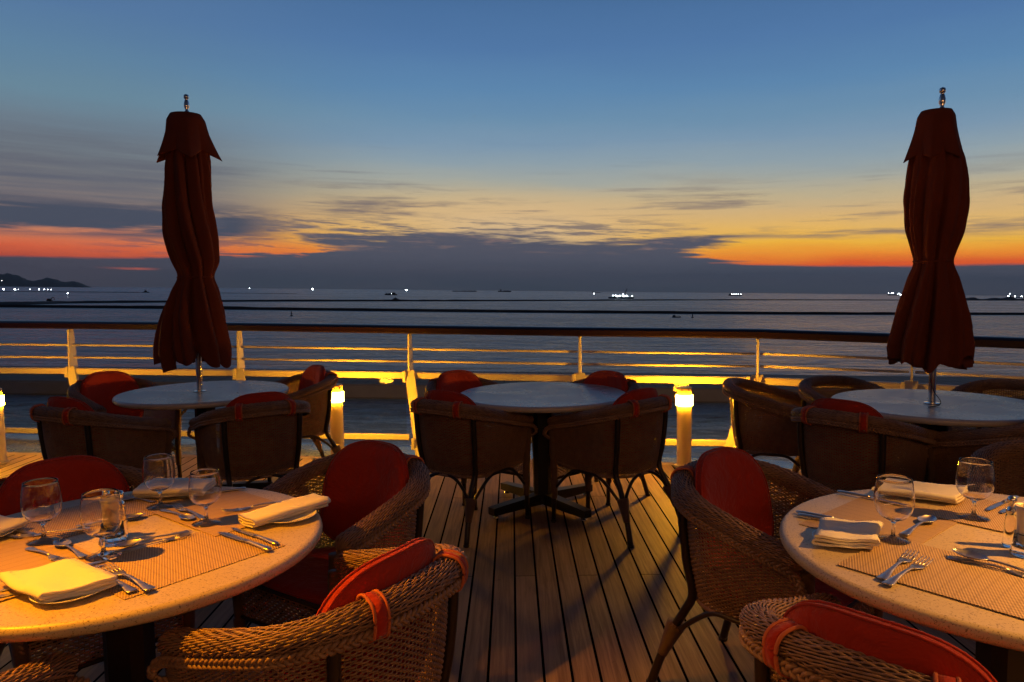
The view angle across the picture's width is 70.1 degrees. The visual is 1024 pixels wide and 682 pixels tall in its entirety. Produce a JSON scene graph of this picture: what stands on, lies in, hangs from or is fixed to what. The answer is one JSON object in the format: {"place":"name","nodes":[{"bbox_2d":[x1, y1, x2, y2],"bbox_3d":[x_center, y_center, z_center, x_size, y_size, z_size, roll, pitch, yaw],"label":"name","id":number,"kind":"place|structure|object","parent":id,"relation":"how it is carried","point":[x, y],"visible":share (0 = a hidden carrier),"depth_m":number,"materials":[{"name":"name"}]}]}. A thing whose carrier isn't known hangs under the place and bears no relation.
{"place":"outdoors","nodes":[
{"label":"outdoors","id":0,"kind":"place"},
{"bbox_2d":[0,273,89,286],"bbox_3d":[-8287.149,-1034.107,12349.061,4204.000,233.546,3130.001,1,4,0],"label":"hills","id":1,"kind":"structure","parent":0,"point":[9,280],"depth_m":11680.19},
{"bbox_2d":[0,291,149,292],"bbox_3d":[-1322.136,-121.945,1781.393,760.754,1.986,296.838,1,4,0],"label":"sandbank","id":2,"kind":"structure","parent":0,"point":[60,291],"depth_m":1820.89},
{"bbox_2d":[99,305,242,306],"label":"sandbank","id":3,"kind":"structure","parent":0,"point":[154,305],"depth_m":564.24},
{"bbox_2d":[259,293,295,293],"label":"sandbank","id":4,"kind":"structure","parent":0,"point":[277,293],"depth_m":2042.76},
{"bbox_2d":[451,290,476,291],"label":"islet","id":5,"kind":"object","parent":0,"point":[463,291],"visible":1,"depth_m":6824.50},
{"bbox_2d":[0,453,975,681],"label":"deck","id":6,"kind":"structure","parent":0,"point":[566,597],"depth_m":3.38,"materials":[{"name":"brown wood"}]},
{"bbox_2d":[0,388,9,463],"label":"bollard lamp","id":7,"kind":"object","parent":6,"relation":"on","point":[3,456],"visible":1,"depth_m":6.09,"materials":[{"name":"beige paint"}]},
{"bbox_2d":[0,652,89,681],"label":"wicker chair","id":8,"kind":"object","parent":6,"relation":"on","point":[59,667],"visible":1,"depth_m":1.54,"materials":[{"name":"brown wicker"}]},
{"bbox_2d":[0,455,196,681],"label":"wicker chair","id":9,"kind":"object","parent":6,"relation":"on","point":[77,476],"visible":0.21,"depth_m":2.56,"materials":[{"name":"red fabric"}]},
{"bbox_2d":[29,396,177,468],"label":"wicker chair","id":10,"kind":"object","parent":6,"relation":"on","point":[68,426],"visible":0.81,"depth_m":4.14,"materials":[{"name":"brown wicker"}]},
{"bbox_2d":[67,371,186,477],"bbox_3d":[-2.836,0.650,5.301,0.632,0.844,0.655,2,5,32],"label":"wicker chair","id":11,"kind":"object","parent":6,"relation":"on","point":[97,391],"visible":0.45,"depth_m":5.35,"materials":[{"name":"brown wicker"}]},
{"bbox_2d":[0,487,322,681],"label":"round table","id":12,"kind":"object","parent":6,"relation":"on","point":[125,627],"visible":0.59,"depth_m":1.80,"materials":[{"name":"stone"}]},
{"bbox_2d":[0,528,15,536],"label":"side plate","id":13,"kind":"object","parent":12,"relation":"on","point":[7,533],"visible":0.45,"depth_m":2.10,"materials":[{"name":"white ceramic"}]},
{"bbox_2d":[0,515,29,534],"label":"napkin","id":14,"kind":"object","parent":13,"relation":"on","point":[8,524],"visible":0.99,"depth_m":2.14,"materials":[{"name":"beige fabric"}]},
{"bbox_2d":[0,532,114,600],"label":"placemat","id":15,"kind":"object","parent":12,"relation":"on","point":[15,555],"visible":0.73,"depth_m":1.94,"materials":[{"name":"plastic"}]},
{"bbox_2d":[0,591,19,596],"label":"knife","id":16,"kind":"object","parent":15,"relation":"on","point":[8,594],"visible":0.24,"depth_m":1.69,"materials":[{"name":"silver metal"}]},
{"bbox_2d":[20,477,62,546],"bbox_3d":[-1.319,0.478,2.049,0.100,0.172,0.100,-1,5,0],"label":"wine glass","id":17,"kind":"object","parent":15,"relation":"on","point":[41,501],"visible":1,"depth_m":2.02,"materials":[{"name":"white"}]},
{"bbox_2d":[25,547,68,560],"bbox_3d":[-1.241,0.566,1.943,0.196,0.010,0.027,2,5,32],"label":"fork","id":18,"kind":"object","parent":15,"relation":"on","point":[53,557],"visible":0.88,"depth_m":1.93,"materials":[{"name":"silver metal"}]},
{"bbox_2d":[53,539,87,557],"bbox_3d":[-1.196,0.561,1.976,0.189,0.010,0.042,3,6,39],"label":"spoon","id":19,"kind":"object","parent":15,"relation":"on","point":[64,542],"visible":1,"depth_m":1.99,"materials":[{"name":"silver metal"}]},
{"bbox_2d":[86,559,107,564],"bbox_3d":[-1.138,0.575,1.831,0.222,0.008,0.019,-4,6,-36],"label":"knife","id":20,"kind":"object","parent":15,"relation":"on","point":[96,562],"visible":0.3,"depth_m":1.88,"materials":[{"name":"silver metal"}]},
{"bbox_2d":[79,488,122,561],"bbox_3d":[-1.084,0.485,1.929,0.100,0.172,0.100,-1,5,0],"label":"wine glass","id":21,"kind":"object","parent":15,"relation":"on","point":[100,513],"visible":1,"depth_m":1.90,"materials":[{"name":"white"}]},
{"bbox_2d":[28,588,103,603],"bbox_3d":[-1.033,0.583,1.706,0.163,0.012,0.163,-1,5,0],"label":"side plate","id":22,"kind":"object","parent":12,"relation":"on","point":[32,598],"visible":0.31,"depth_m":1.65,"materials":[{"name":"white ceramic"}]},
{"bbox_2d":[0,557,117,602],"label":"napkin","id":23,"kind":"object","parent":22,"relation":"on","point":[62,579],"visible":1,"depth_m":1.71,"materials":[{"name":"beige fabric"}]},
{"bbox_2d":[10,493,164,539],"bbox_3d":[-1.323,0.548,2.280,0.300,0.002,0.430,3,6,38],"label":"placemat","id":24,"kind":"object","parent":12,"relation":"on","point":[67,518],"visible":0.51,"depth_m":2.25,"materials":[{"name":"plastic"}]},
{"bbox_2d":[15,529,36,533],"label":"knife","id":25,"kind":"object","parent":24,"relation":"on","point":[24,531],"visible":0.55,"depth_m":2.13,"materials":[{"name":"silver metal"}]},
{"bbox_2d":[16,528,82,536],"bbox_3d":[-1.331,0.553,2.115,0.179,0.010,0.024,-3,5,-23],"label":"fork","id":26,"kind":"object","parent":24,"relation":"on","point":[27,535],"visible":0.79,"depth_m":2.11,"materials":[{"name":"silver metal"}]},
{"bbox_2d":[76,513,144,526],"bbox_3d":[-1.216,0.543,2.215,0.185,0.010,0.041,-4,5,-33],"label":"spoon","id":27,"kind":"object","parent":24,"relation":"on","point":[132,515],"visible":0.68,"depth_m":2.25,"materials":[{"name":"silver metal"}]},
{"bbox_2d":[124,495,154,501],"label":"fork","id":28,"kind":"object","parent":24,"relation":"on","point":[148,500],"visible":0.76,"depth_m":2.43,"materials":[{"name":"silver metal"}]},
{"bbox_2d":[122,496,158,500],"bbox_3d":[-1.244,0.527,2.451,0.164,0.009,0.037,-2,5,-12],"label":"spoon","id":29,"kind":"object","parent":24,"relation":"on","point":[125,498],"visible":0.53,"depth_m":2.45,"materials":[{"name":"silver metal"}]},
{"bbox_2d":[98,495,127,546],"bbox_3d":[-1.119,0.501,2.041,0.073,0.128,0.073,-1,5,0],"label":"candle holder","id":30,"kind":"object","parent":12,"relation":"on","point":[118,535],"visible":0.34,"depth_m":2.02,"materials":[{"name":"clear glass"}]},
{"bbox_2d":[118,490,128,536],"bbox_3d":[-1.119,0.493,2.085,0.037,0.137,0.037,-1,5,0],"label":"shaker","id":31,"kind":"object","parent":12,"relation":"on","point":[124,518],"visible":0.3,"depth_m":2.08,"materials":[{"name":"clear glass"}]},
{"bbox_2d":[148,495,178,497],"bbox_3d":[-1.174,0.519,2.519,0.163,0.012,0.163,-1,5,0],"label":"side plate","id":32,"kind":"object","parent":12,"relation":"on","point":[164,496],"visible":0.15,"depth_m":2.45,"materials":[{"name":"white ceramic"}]},
{"bbox_2d":[132,478,188,496],"bbox_3d":[-1.163,0.506,2.519,0.241,0.030,0.164,-1,5,-2],"label":"napkin","id":33,"kind":"object","parent":32,"relation":"on","point":[179,486],"visible":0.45,"depth_m":2.46,"materials":[{"name":"beige fabric"}]},
{"bbox_2d":[106,531,285,599],"bbox_3d":[-0.874,0.571,1.931,0.300,0.002,0.430,3,6,38],"label":"placemat","id":34,"kind":"object","parent":12,"relation":"on","point":[163,564],"visible":0.7,"depth_m":1.92,"materials":[{"name":"plastic"}]},
{"bbox_2d":[92,564,137,592],"bbox_3d":[-0.973,0.576,1.771,0.228,0.012,0.031,3,6,38],"label":"fork","id":35,"kind":"object","parent":34,"relation":"on","point":[126,588],"visible":0.34,"depth_m":1.72,"materials":[{"name":"silver metal"}]},
{"bbox_2d":[102,562,155,590],"bbox_3d":[-0.933,0.572,1.773,0.228,0.012,0.031,3,6,38],"label":"fork","id":36,"kind":"object","parent":34,"relation":"on","point":[142,585],"visible":0.95,"depth_m":1.76,"materials":[{"name":"silver metal"}]},
{"bbox_2d":[113,530,193,552],"bbox_3d":[-0.993,0.556,2.025,0.205,0.011,0.028,-5,6,-43],"label":"fork","id":37,"kind":"object","parent":34,"relation":"on","point":[136,545],"visible":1,"depth_m":2.02,"materials":[{"name":"silver metal"}]},
{"bbox_2d":[114,530,188,546],"bbox_3d":[-1.006,0.553,2.040,0.196,0.011,0.044,-5,6,-42],"label":"spoon","id":38,"kind":"object","parent":37,"relation":"on","point":[127,543],"visible":1,"depth_m":2.02,"materials":[{"name":"silver metal"}]},
{"bbox_2d":[218,532,271,550],"bbox_3d":[-0.746,0.553,2.030,0.246,0.009,0.021,3,6,37],"label":"knife","id":39,"kind":"object","parent":34,"relation":"on","point":[263,546],"visible":1,"depth_m":2.01,"materials":[{"name":"silver metal"}]},
{"bbox_2d":[231,528,278,544],"bbox_3d":[-0.731,0.551,2.070,0.224,0.008,0.019,3,6,39],"label":"knife","id":40,"kind":"object","parent":34,"relation":"on","point":[271,541],"visible":1,"depth_m":2.06,"materials":[{"name":"silver metal"}]},
{"bbox_2d":[144,488,275,536],"bbox_3d":[-0.923,0.538,2.329,0.430,0.002,0.300,3,6,38],"label":"placemat","id":41,"kind":"object","parent":12,"relation":"on","point":[234,499],"visible":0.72,"depth_m":2.32,"materials":[{"name":"plastic"}]},
{"bbox_2d":[142,453,175,510],"bbox_3d":[-1.139,0.454,2.358,0.097,0.167,0.097,-1,5,0],"label":"wine glass","id":42,"kind":"object","parent":41,"relation":"on","point":[158,473],"visible":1,"depth_m":2.33,"materials":[{"name":"white"}]},
{"bbox_2d":[160,509,194,519],"bbox_3d":[-1.041,0.539,2.269,0.183,0.010,0.041,3,6,37],"label":"spoon","id":43,"kind":"object","parent":41,"relation":"on","point":[187,516],"visible":1,"depth_m":2.25,"materials":[{"name":"silver metal"}]},
{"bbox_2d":[173,503,204,518],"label":"fork","id":44,"kind":"object","parent":41,"relation":"on","point":[199,516],"visible":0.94,"depth_m":2.29,"materials":[{"name":"silver metal"}]},
{"bbox_2d":[188,468,221,527],"bbox_3d":[-0.919,0.468,2.189,0.092,0.160,0.092,-1,5,0],"label":"wine glass","id":45,"kind":"object","parent":41,"relation":"on","point":[204,487],"visible":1,"depth_m":2.16,"materials":[{"name":"white"}]},
{"bbox_2d":[179,487,245,497],"bbox_3d":[-1.029,0.519,2.503,0.220,0.008,0.018,-3,5,-30],"label":"knife","id":46,"kind":"object","parent":41,"relation":"on","point":[233,489],"visible":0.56,"depth_m":2.53,"materials":[{"name":"silver metal"}]},
{"bbox_2d":[221,501,280,511],"bbox_3d":[-0.816,0.528,2.344,0.220,0.012,0.030,-4,5,-33],"label":"fork","id":47,"kind":"object","parent":41,"relation":"on","point":[235,509],"visible":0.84,"depth_m":2.32,"materials":[{"name":"silver metal"}]},
{"bbox_2d":[271,508,316,522],"bbox_3d":[-0.683,0.536,2.240,0.163,0.012,0.163,-1,5,0],"label":"side plate","id":48,"kind":"object","parent":12,"relation":"on","point":[304,516],"visible":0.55,"depth_m":2.22,"materials":[{"name":"white ceramic"}]},
{"bbox_2d":[238,493,330,527],"bbox_3d":[-0.700,0.520,2.251,0.100,0.036,0.273,3,6,40],"label":"napkin","id":49,"kind":"object","parent":48,"relation":"on","point":[284,509],"visible":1,"depth_m":2.23,"materials":[{"name":"beige fabric"}]},
{"bbox_2d":[112,380,288,488],"bbox_3d":[-2.102,0.713,5.021,1.110,0.745,1.110,-1,5,0],"label":"round table","id":50,"kind":"object","parent":6,"relation":"on","point":[178,396],"visible":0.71,"depth_m":4.90,"materials":[{"name":"stone"}]},
{"bbox_2d":[153,94,231,391],"bbox_3d":[-2.167,-0.643,4.894,0.485,1.978,0.480,-1,5,0],"label":"closed umbrella","id":51,"kind":"object","parent":50,"relation":"on","point":[192,327],"visible":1,"depth_m":4.79,"materials":[{"name":"red fabric"}]},
{"bbox_2d":[187,391,310,495],"bbox_3d":[-1.546,0.706,4.406,0.655,0.844,0.632,-4,6,-34],"label":"wicker chair","id":52,"kind":"object","parent":6,"relation":"on","point":[259,433],"visible":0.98,"depth_m":4.20,"materials":[{"name":"brown wicker"}]},
{"bbox_2d":[251,365,340,481],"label":"wicker chair","id":53,"kind":"object","parent":6,"relation":"on","point":[316,384],"visible":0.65,"depth_m":5.43,"materials":[{"name":"brown wicker"}]},
{"bbox_2d":[146,537,468,681],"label":"wicker chair","id":54,"kind":"object","parent":6,"relation":"on","point":[372,619],"visible":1,"depth_m":1.61,"materials":[{"name":"brown wicker"}]},
{"bbox_2d":[232,440,437,680],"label":"wicker chair","id":55,"kind":"object","parent":6,"relation":"on","point":[374,493],"visible":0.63,"depth_m":2.72,"materials":[{"name":"brown wicker"}]},
{"bbox_2d":[330,383,343,454],"bbox_3d":[-1.467,0.674,6.102,0.150,0.630,0.150,-1,5,0],"label":"bollard lamp","id":56,"kind":"object","parent":6,"relation":"on","point":[336,426],"visible":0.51,"depth_m":6.05,"materials":[{"name":"beige"}]},
{"bbox_2d":[5,434,800,469],"bbox_3d":[-0.203,1.036,5.793,14.660,0.001,1.920,1,5,17],"label":"gutter","id":57,"kind":"object","parent":6,"relation":"on","point":[22,443],"visible":0.08,"depth_m":6.74,"materials":[{"name":"grey metal"}]},
{"bbox_2d":[7,452,800,472],"bbox_3d":[-0.274,1.044,5.560,14.665,0.054,1.577,1,5,17],"label":"deck margin","id":58,"kind":"object","parent":6,"relation":"attached to","point":[301,457],"visible":0.15,"depth_m":6.26,"materials":[{"name":"brown wood"}]},
{"bbox_2d":[408,390,537,547],"bbox_3d":[-0.283,0.692,4.391,0.655,0.844,0.632,3,6,35],"label":"wicker chair","id":59,"kind":"object","parent":6,"relation":"on","point":[451,432],"visible":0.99,"depth_m":4.19,"materials":[{"name":"brown wicker"}]},
{"bbox_2d":[424,370,530,509],"bbox_3d":[-0.276,0.638,5.067,0.632,0.844,0.655,4,6,45],"label":"wicker chair","id":60,"kind":"object","parent":6,"relation":"on","point":[459,381],"visible":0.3,"depth_m":5.13,"materials":[{"name":"red fabric"}]},
{"bbox_2d":[0,320,1023,468],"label":"ship railing","id":61,"kind":"object","parent":6,"relation":"on","point":[71,371],"visible":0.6,"depth_m":6.33,"materials":[{"name":"varnished metal"},{"name":"cream painted metal"}]},
{"bbox_2d":[461,382,624,521],"bbox_3d":[0.199,0.707,4.742,1.090,0.745,1.090,-1,5,0],"label":"round table","id":62,"kind":"object","parent":6,"relation":"on","point":[541,401],"visible":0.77,"depth_m":4.67,"materials":[{"name":"stone"}]},
{"bbox_2d":[526,370,649,508],"bbox_3d":[0.539,0.638,4.936,0.632,0.844,0.655,-5,6,-40],"label":"wicker chair","id":63,"kind":"object","parent":6,"relation":"on","point":[616,379],"visible":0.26,"depth_m":4.94,"materials":[{"name":"brown wicker"}]},
{"bbox_2d":[542,388,677,547],"bbox_3d":[0.632,0.684,4.358,0.655,0.844,0.632,-5,6,-41],"label":"wicker chair","id":64,"kind":"object","parent":6,"relation":"on","point":[634,427],"visible":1,"depth_m":4.16,"materials":[{"name":"brown wicker"}]},
{"bbox_2d":[674,386,692,466],"bbox_3d":[1.348,0.671,5.713,0.150,0.630,0.150,-1,5,0],"label":"bollard lamp","id":65,"kind":"object","parent":6,"relation":"on","point":[684,399],"visible":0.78,"depth_m":5.67,"materials":[{"name":"beige"}]},
{"bbox_2d":[646,447,882,681],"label":"wicker chair","id":66,"kind":"object","parent":6,"relation":"on","point":[723,500],"visible":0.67,"depth_m":2.49,"materials":[{"name":"brown wicker"}]},
{"bbox_2d":[722,377,810,475],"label":"wicker chair","id":67,"kind":"object","parent":6,"relation":"on","point":[763,437],"visible":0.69,"depth_m":4.62,"materials":[{"name":"black wicker"}]},
{"bbox_2d":[786,375,921,489],"bbox_3d":[2.228,0.651,4.816,0.655,0.797,0.632,-3,5,-22],"label":"wicker chair","id":68,"kind":"object","parent":6,"relation":"on","point":[808,393],"visible":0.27,"depth_m":4.97,"materials":[{"name":"black wicker"}]},
{"bbox_2d":[790,398,945,509],"bbox_3d":[1.827,0.707,3.883,0.632,0.844,0.655,-5,6,-40],"label":"wicker chair","id":69,"kind":"object","parent":6,"relation":"on","point":[845,445],"visible":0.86,"depth_m":3.69,"materials":[{"name":"brown wicker"}]},
{"bbox_2d":[739,592,997,681],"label":"wicker chair","id":70,"kind":"object","parent":6,"relation":"on","point":[819,637],"visible":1,"depth_m":1.33,"materials":[{"name":"brown wicker"}]},
{"bbox_2d":[779,489,1023,681],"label":"round table","id":71,"kind":"object","parent":6,"relation":"on","point":[997,637],"visible":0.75,"depth_m":1.83,"materials":[{"name":"stone"}]},
{"bbox_2d":[812,529,866,548],"bbox_3d":[0.902,0.537,1.980,0.163,0.012,0.163,-1,5,0],"label":"side plate","id":72,"kind":"object","parent":71,"relation":"on","point":[813,533],"visible":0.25,"depth_m":1.91,"materials":[{"name":"white ceramic"}]},
{"bbox_2d":[812,517,882,549],"bbox_3d":[0.920,0.523,1.993,0.162,0.029,0.208,2,5,30],"label":"napkin","id":73,"kind":"object","parent":72,"relation":"on","point":[840,532],"visible":1,"depth_m":1.96,"materials":[{"name":"beige fabric"}]},
{"bbox_2d":[799,496,957,543],"bbox_3d":[1.098,0.529,2.154,0.430,0.002,0.300,-5,6,-40],"label":"placemat","id":74,"kind":"object","parent":71,"relation":"on","point":[861,509],"visible":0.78,"depth_m":2.15,"materials":[{"name":"plastic"}]},
{"bbox_2d":[797,513,820,518],"bbox_3d":[0.949,0.526,2.123,0.234,0.009,0.020,3,6,41],"label":"knife","id":75,"kind":"object","parent":74,"relation":"on","point":[809,516],"visible":0.41,"depth_m":2.17,"materials":[{"name":"silver metal"}]},
{"bbox_2d":[796,510,883,527],"bbox_3d":[0.959,0.523,2.145,0.245,0.009,0.020,3,6,41],"label":"knife","id":76,"kind":"object","parent":74,"relation":"on","point":[810,513],"visible":0.48,"depth_m":2.19,"materials":[{"name":"silver metal"}]},
{"bbox_2d":[837,490,873,498],"bbox_3d":[1.164,0.505,2.349,0.019,0.009,0.230,-5,6,-42],"label":"knife","id":77,"kind":"object","parent":74,"relation":"on","point":[853,493],"visible":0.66,"depth_m":2.39,"materials":[{"name":"silver metal"}]},
{"bbox_2d":[874,474,914,544],"bbox_3d":[1.036,0.455,1.979,0.100,0.172,0.100,-1,5,0],"label":"wine glass","id":78,"kind":"object","parent":74,"relation":"on","point":[894,498],"visible":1,"depth_m":1.95,"materials":[{"name":"white"}]},
{"bbox_2d":[900,515,936,535],"bbox_3d":[1.162,0.526,2.085,0.214,0.012,0.048,-5,6,-41],"label":"spoon","id":79,"kind":"object","parent":74,"relation":"on","point":[924,519],"visible":1,"depth_m":2.10,"materials":[{"name":"silver metal"}]},
{"bbox_2d":[837,542,1023,618],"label":"placemat","id":80,"kind":"object","parent":71,"relation":"on","point":[1000,590],"visible":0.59,"depth_m":1.74,"materials":[{"name":"plastic"}]},
{"bbox_2d":[876,548,918,579],"bbox_3d":[0.952,0.550,1.798,0.228,0.012,0.031,-5,6,-44],"label":"fork","id":81,"kind":"object","parent":80,"relation":"on","point":[886,574],"visible":1,"depth_m":1.79,"materials":[{"name":"silver metal"}]},
{"bbox_2d":[881,556,933,585],"bbox_3d":[0.955,0.553,1.759,0.228,0.012,0.031,-4,6,-38],"label":"fork","id":82,"kind":"object","parent":80,"relation":"on","point":[892,580],"visible":1,"depth_m":1.75,"materials":[{"name":"silver metal"}]},
{"bbox_2d":[948,556,1023,576],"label":"knife","id":83,"kind":"object","parent":80,"relation":"on","point":[983,563],"visible":1,"depth_m":1.79,"materials":[{"name":"silver metal"}]},
{"bbox_2d":[952,548,1023,571],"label":"spoon","id":84,"kind":"object","parent":83,"relation":"on","point":[969,554],"visible":1,"depth_m":1.83,"materials":[{"name":"silver metal"}]},
{"bbox_2d":[929,498,1008,531],"bbox_3d":[1.500,0.525,2.119,0.300,0.002,0.430,-5,6,-40],"label":"placemat","id":85,"kind":"object","parent":71,"relation":"on","point":[950,511],"visible":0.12,"depth_m":2.20,"materials":[{"name":"plastic"}]},
{"bbox_2d":[955,457,994,521],"bbox_3d":[1.365,0.437,2.153,0.100,0.172,0.100,-1,5,0],"label":"wine glass","id":86,"kind":"object","parent":85,"relation":"on","point":[974,479],"visible":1,"depth_m":2.12,"materials":[{"name":"white"}]},
{"bbox_2d":[986,495,1018,510],"bbox_3d":[1.531,0.506,2.282,0.233,0.009,0.020,-4,6,-35],"label":"knife","id":87,"kind":"object","parent":85,"relation":"on","point":[993,506],"visible":0.82,"depth_m":2.26,"materials":[{"name":"silver metal"}]},
{"bbox_2d":[1002,495,1016,547],"bbox_3d":[1.321,0.476,1.931,0.037,0.137,0.037,-1,5,0],"label":"shaker","id":88,"kind":"object","parent":71,"relation":"on","point":[1010,524],"visible":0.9,"depth_m":1.92,"materials":[{"name":"clear glass"}]},
{"bbox_2d":[1009,502,1023,557],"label":"candle holder","id":89,"kind":"object","parent":71,"relation":"on","point":[1016,547],"visible":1,"depth_m":1.86,"materials":[{"name":"clear glass"}]},
{"bbox_2d":[831,389,1023,474],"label":"round table","id":90,"kind":"object","parent":6,"relation":"on","point":[960,409],"visible":0.64,"depth_m":4.04,"materials":[{"name":"stone"}]},
{"bbox_2d":[887,87,974,407],"bbox_3d":[2.354,-0.520,4.081,0.454,1.752,0.420,-1,5,0],"label":"closed umbrella","id":91,"kind":"object","parent":90,"relation":"on","point":[931,328],"visible":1,"depth_m":3.98,"materials":[{"name":"red fabric"}]},
{"bbox_2d":[925,424,1023,494],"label":"wicker chair","id":92,"kind":"object","parent":6,"relation":"on","point":[956,444],"visible":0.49,"depth_m":3.67,"materials":[{"name":"brown wicker"}]},
{"bbox_2d":[947,379,1023,468],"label":"wicker chair","id":93,"kind":"object","parent":6,"relation":"on","point":[996,386],"visible":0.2,"depth_m":4.78,"materials":[{"name":"black wicker"}]},
{"bbox_2d":[971,440,1023,496],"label":"wicker chair","id":94,"kind":"object","parent":6,"relation":"on","point":[995,453],"visible":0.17,"depth_m":2.99,"materials":[{"name":"black wicker"}]},
{"bbox_2d":[0,286,1023,470],"bbox_3d":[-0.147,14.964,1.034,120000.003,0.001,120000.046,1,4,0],"label":"sea","id":95,"kind":"structure","parent":0,"point":[711,420],"depth_m":228.82,"materials":[{"name":"blue liquid"}]},
{"bbox_2d":[0,299,1000,304],"bbox_3d":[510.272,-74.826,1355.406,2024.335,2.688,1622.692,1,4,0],"label":"breakwater","id":96,"kind":"object","parent":95,"relation":"in","point":[67,302],"visible":0.83,"depth_m":869.72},
{"bbox_2d":[0,304,1023,314],"bbox_3d":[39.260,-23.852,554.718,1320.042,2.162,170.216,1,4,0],"label":"breakwater","id":97,"kind":"object","parent":95,"relation":"in","point":[482,310],"visible":0.81,"depth_m":505.97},
{"bbox_2d":[608,289,633,298],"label":"crane barge","id":98,"kind":"object","parent":95,"relation":"on","point":[620,297],"visible":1,"depth_m":1558.56,"materials":[{"name":"grey metal"}]},
{"bbox_2d":[0,366,1023,402],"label":"quay","id":99,"kind":"structure","parent":0,"point":[58,384],"depth_m":101.91,"materials":[{"name":"concrete"}]},
{"bbox_2d":[0,0,1023,295],"label":"sky","id":100,"kind":"structure","parent":0,"point":[691,146],"materials":[{"name":"blue"}]},
{"bbox_2d":[966,297,1023,300],"bbox_3d":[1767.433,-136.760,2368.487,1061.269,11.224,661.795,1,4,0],"label":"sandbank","id":101,"kind":"structure","parent":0,"point":[1001,299],"depth_m":2149.71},
{"bbox_3d":[1.336,0.499,2.389,0.163,0.011,0.163,-1,5,0],"label":"side plate","id":102,"kind":"object","parent":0,"visible":0},
{"bbox_2d":[872,481,964,503],"bbox_3d":[1.332,0.487,2.384,0.267,0.029,0.160,2,5,32],"label":"napkin","id":103,"kind":"object","parent":102,"relation":"on","point":[946,493],"visible":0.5,"depth_m":2.32,"materials":[{"name":"beige fabric"}]}
]}

